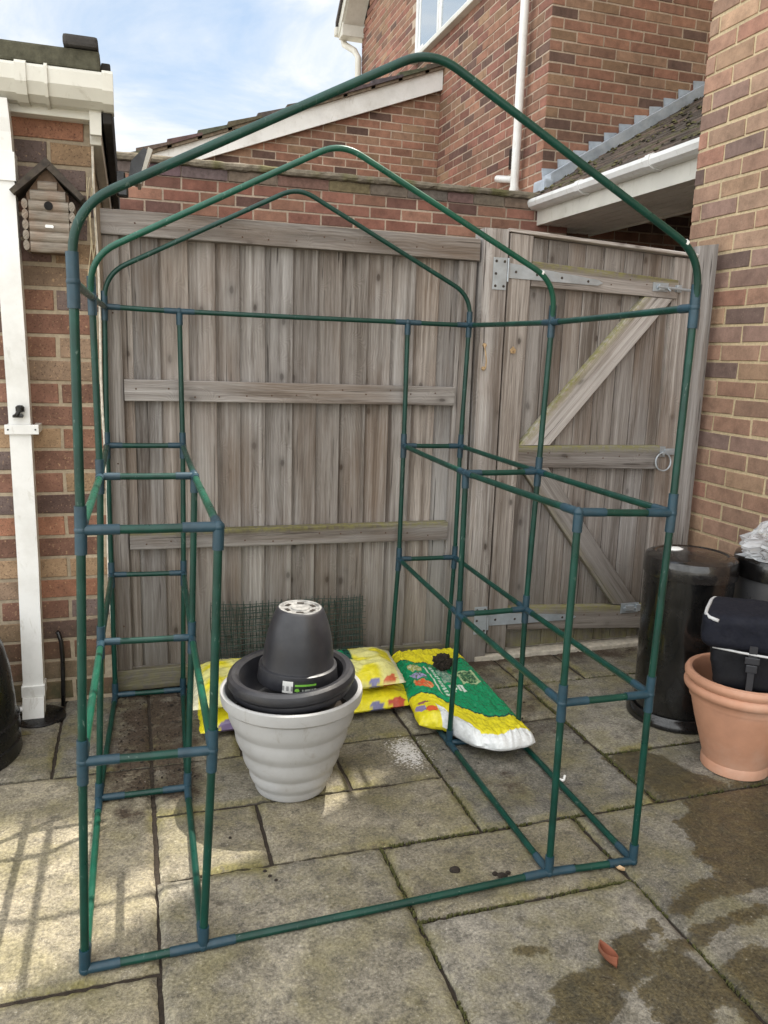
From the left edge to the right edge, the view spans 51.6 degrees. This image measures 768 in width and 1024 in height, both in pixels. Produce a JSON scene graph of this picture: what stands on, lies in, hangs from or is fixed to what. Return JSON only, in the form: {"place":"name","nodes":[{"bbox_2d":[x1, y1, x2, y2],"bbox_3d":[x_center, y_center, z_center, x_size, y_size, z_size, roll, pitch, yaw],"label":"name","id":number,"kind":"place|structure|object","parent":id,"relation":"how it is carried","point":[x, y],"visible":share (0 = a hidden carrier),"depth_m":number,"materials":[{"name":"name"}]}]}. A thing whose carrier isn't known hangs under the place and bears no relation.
{"place":"outdoors","nodes":[
{"label":"outdoors","id":0,"kind":"place"},
{"bbox_2d":[0,0,361,151],"label":"sky","id":1,"kind":"structure","parent":0,"point":[179,68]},
{"bbox_2d":[116,632,439,678],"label":"ground","id":2,"kind":"structure","parent":0,"point":[229,658],"depth_m":3.77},
{"bbox_2d":[0,33,119,704],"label":"garage","id":3,"kind":"structure","parent":2,"relation":"on","point":[61,101],"depth_m":2.88,"materials":[{"name":"red brick"}]},
{"bbox_2d":[0,97,46,719],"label":"downpipe","id":4,"kind":"object","parent":3,"relation":"attached to","point":[20,429],"visible":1,"depth_m":2.78,"materials":[{"name":"white plastic"}]},
{"bbox_2d":[9,157,85,255],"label":"bird house","id":5,"kind":"structure","parent":3,"relation":"attached to","point":[49,212],"depth_m":2.67,"materials":[{"name":"wood"}]},
{"bbox_2d":[86,172,95,271],"bbox_3d":[-1.038,-0.935,2.817,0.038,0.512,0.014,-2,12,-17],"label":"twine","id":6,"kind":"object","parent":3,"relation":"hanging from","point":[91,245],"visible":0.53,"depth_m":2.80,"materials":[{"name":"fabric"}]},
{"bbox_2d":[115,147,152,197],"bbox_3d":[-0.978,-1.321,3.108,0.140,0.181,0.139,-2,12,-17],"label":"floodlight","id":7,"kind":"object","parent":3,"relation":"attached to","point":[140,160],"visible":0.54,"depth_m":3.05,"materials":[{"name":"black plastic"}]},
{"bbox_2d":[116,151,566,237],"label":"garden wall","id":8,"kind":"structure","parent":2,"relation":"on","point":[378,203],"depth_m":5.77,"materials":[{"name":"red brick"}]},
{"bbox_2d":[687,0,767,555],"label":"brick house","id":9,"kind":"structure","parent":2,"relation":"on","point":[729,510],"depth_m":3.61,"materials":[{"name":"brown brick"}]},
{"bbox_2d":[133,63,443,182],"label":"neighbour garage","id":10,"kind":"structure","parent":0,"point":[391,123],"depth_m":8.28,"materials":[{"name":"red brick"}]},
{"bbox_2d":[0,646,767,1023],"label":"patio paving","id":11,"kind":"structure","parent":0,"point":[698,874],"depth_m":2.12,"materials":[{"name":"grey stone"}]},
{"bbox_2d":[0,639,22,770],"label":"water butt","id":12,"kind":"object","parent":11,"relation":"on","point":[11,742],"visible":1,"depth_m":2.64,"materials":[{"name":"black plastic"}]},
{"bbox_2d":[19,705,65,728],"bbox_3d":[-1.296,0.768,2.987,0.190,0.012,0.190,-2,12,-17],"label":"drain cover","id":13,"kind":"object","parent":11,"relation":"on","point":[54,714],"visible":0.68,"depth_m":2.96,"materials":[{"name":"black plastic"}]},
{"bbox_2d":[55,630,65,705],"bbox_3d":[-1.239,0.600,3.050,0.030,0.305,0.022,1,11,-3],"label":"black hose","id":14,"kind":"object","parent":11,"relation":"on","point":[62,657],"visible":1,"depth_m":3.04,"materials":[{"name":"plastic"}]},
{"bbox_2d":[100,208,480,691],"bbox_3d":[-0.342,-0.208,3.283,1.498,1.860,0.072,-2,12,-17],"label":"fence panel","id":15,"kind":"object","parent":11,"relation":"on","point":[293,429],"visible":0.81,"depth_m":3.25,"materials":[{"name":"brown wood"}]},
{"bbox_2d":[210,595,365,658],"bbox_3d":[-0.398,0.494,3.359,0.659,0.261,0.062,-2,12,-17],"label":"wire mesh","id":16,"kind":"object","parent":15,"relation":"attached to","point":[356,628],"visible":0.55,"depth_m":3.32,"materials":[{"name":"metal"}]},
{"bbox_2d":[220,675,362,802],"bbox_3d":[-0.296,0.714,2.539,0.446,0.346,0.448,-2,12,-17],"label":"plant pot","id":17,"kind":"object","parent":11,"relation":"on","point":[290,758],"visible":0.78,"depth_m":2.39,"materials":[{"name":"grey plastic"}]},
{"bbox_2d":[227,649,354,714],"bbox_3d":[-0.291,0.549,2.498,0.398,0.154,0.398,-2,12,-17],"label":"plant pot","id":18,"kind":"object","parent":17,"relation":"on","point":[248,689],"visible":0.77,"depth_m":2.36,"materials":[{"name":"grey plastic"}]},
{"bbox_2d":[257,600,337,692],"bbox_3d":[-0.269,0.408,2.485,0.252,0.241,0.254,-2,12,-17],"label":"plant pot","id":19,"kind":"object","parent":18,"relation":"on","point":[297,657],"visible":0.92,"depth_m":2.40,"materials":[{"name":"grey plastic"}]},
{"bbox_2d":[198,683,408,733],"bbox_3d":[-0.304,0.719,3.148,0.866,0.091,0.413,-2,12,-17],"label":"compost bag","id":20,"kind":"object","parent":11,"relation":"on","point":[384,697],"visible":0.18,"depth_m":3.09,"materials":[{"name":"yellow plastic"}]},
{"bbox_2d":[193,647,405,709],"bbox_3d":[-0.336,0.635,3.143,0.861,0.093,0.413,-2,12,-17],"label":"compost bag","id":21,"kind":"object","parent":20,"relation":"on","point":[375,667],"visible":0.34,"depth_m":3.12,"materials":[{"name":"yellow plastic"}]},
{"bbox_2d":[116,647,630,880],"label":"soil crumbs","id":22,"kind":"object","parent":11,"relation":"on","point":[454,869],"visible":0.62,"depth_m":2.64,"materials":[{"name":"brown soil"}]},
{"bbox_2d":[65,52,701,975],"bbox_3d":[-0.149,-0.110,2.501,1.518,1.987,1.522,-2,12,-17],"label":"greenhouse frame","id":23,"kind":"object","parent":11,"relation":"on","point":[101,760],"visible":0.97,"depth_m":2.16,"materials":[{"name":"green metal"}]},
{"bbox_2d":[392,648,534,750],"bbox_3d":[0.262,0.721,3.147,0.367,0.085,0.896,-1,12,-14],"label":"compost bag","id":24,"kind":"object","parent":11,"relation":"on","point":[484,717],"visible":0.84,"depth_m":3.00,"materials":[{"name":"plastic"}]},
{"bbox_2d":[432,653,452,670],"bbox_3d":[0.244,0.624,3.304,0.091,0.080,0.086,5,12,15],"label":"compost clump","id":25,"kind":"object","parent":24,"relation":"on","point":[443,661],"visible":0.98,"depth_m":3.28,"materials":[{"name":"brown soil"}]},
{"bbox_2d":[459,228,508,661],"bbox_3d":[0.431,-0.249,3.507,0.112,1.899,0.117,-2,12,-17],"label":"gate post","id":26,"kind":"object","parent":11,"relation":"on","point":[486,375],"visible":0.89,"depth_m":3.45,"materials":[{"name":"brown wood"}]},
{"bbox_2d":[473,228,698,652],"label":"garden gate","id":27,"kind":"structure","parent":26,"relation":"attached to","point":[613,405],"depth_m":3.65,"materials":[{"name":"brown wood"}]},
{"bbox_2d":[474,636,637,661],"bbox_3d":[0.933,0.652,3.876,1.120,0.027,0.120,-2,12,-17],"label":"threshold","id":28,"kind":"object","parent":11,"relation":"on","point":[556,648],"visible":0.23,"depth_m":3.81,"materials":[{"name":"concrete"}]},
{"bbox_2d":[379,672,764,1023],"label":"joint moss","id":29,"kind":"object","parent":11,"relation":"on","point":[517,902],"visible":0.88,"depth_m":2.22,"materials":[{"name":"green plant"}]},
{"bbox_2d":[598,940,618,967],"bbox_3d":[0.521,1.030,1.848,0.027,0.036,0.062,-2,12,-17],"label":"dead leaf","id":30,"kind":"object","parent":11,"relation":"on","point":[608,953],"visible":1,"depth_m":1.85,"materials":[{"name":"plant"}]},
{"bbox_2d":[615,865,624,870],"bbox_3d":[0.647,0.978,2.186,0.020,0.014,0.032,-2,12,-17],"label":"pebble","id":31,"kind":"object","parent":11,"relation":"on","point":[620,867],"visible":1,"depth_m":2.19,"materials":[{"name":"stone"}]},
{"bbox_2d":[626,544,739,734],"bbox_3d":[1.167,0.478,3.111,0.364,0.672,0.364,-2,12,-17],"label":"bin","id":32,"kind":"object","parent":11,"relation":"on","point":[699,577],"visible":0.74,"depth_m":2.99,"materials":[{"name":"black plastic"}]},
{"bbox_2d":[672,244,718,544],"bbox_3d":[1.445,-0.293,3.842,0.110,1.915,0.080,-2,12,-17],"label":"gate post","id":33,"kind":"object","parent":11,"relation":"on","point":[707,256],"visible":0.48,"depth_m":3.75,"materials":[{"name":"brown wood"}]},
{"bbox_2d":[684,653,767,781],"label":"plant pot","id":34,"kind":"object","parent":11,"relation":"on","point":[732,725],"visible":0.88,"depth_m":2.65,"materials":[{"name":"ceramic"}]},
{"bbox_2d":[701,596,767,692],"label":"cool bag","id":35,"kind":"object","parent":34,"relation":"in","point":[734,634],"visible":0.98,"depth_m":2.56,"materials":[{"name":"fabric"}]},
{"bbox_2d":[733,544,767,600],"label":"bin","id":36,"kind":"object","parent":11,"relation":"on","point":[751,582],"visible":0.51,"depth_m":3.00,"materials":[{"name":"black plastic"}]},
{"bbox_2d":[334,0,713,251],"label":"house","id":37,"kind":"structure","parent":0,"point":[572,75],"depth_m":6.68,"materials":[{"name":"red brick"}]},
{"bbox_2d":[410,0,480,64],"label":"window","id":38,"kind":"structure","parent":37,"relation":"in","point":[435,19],"depth_m":8.49,"materials":[{"name":"white plastic"}]},
{"bbox_2d":[527,81,704,235],"bbox_3d":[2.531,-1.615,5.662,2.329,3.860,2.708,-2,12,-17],"label":"lean to roof","id":39,"kind":"object","parent":37,"relation":"attached to","point":[649,162],"visible":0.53,"depth_m":5.63,"materials":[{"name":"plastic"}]}
]}

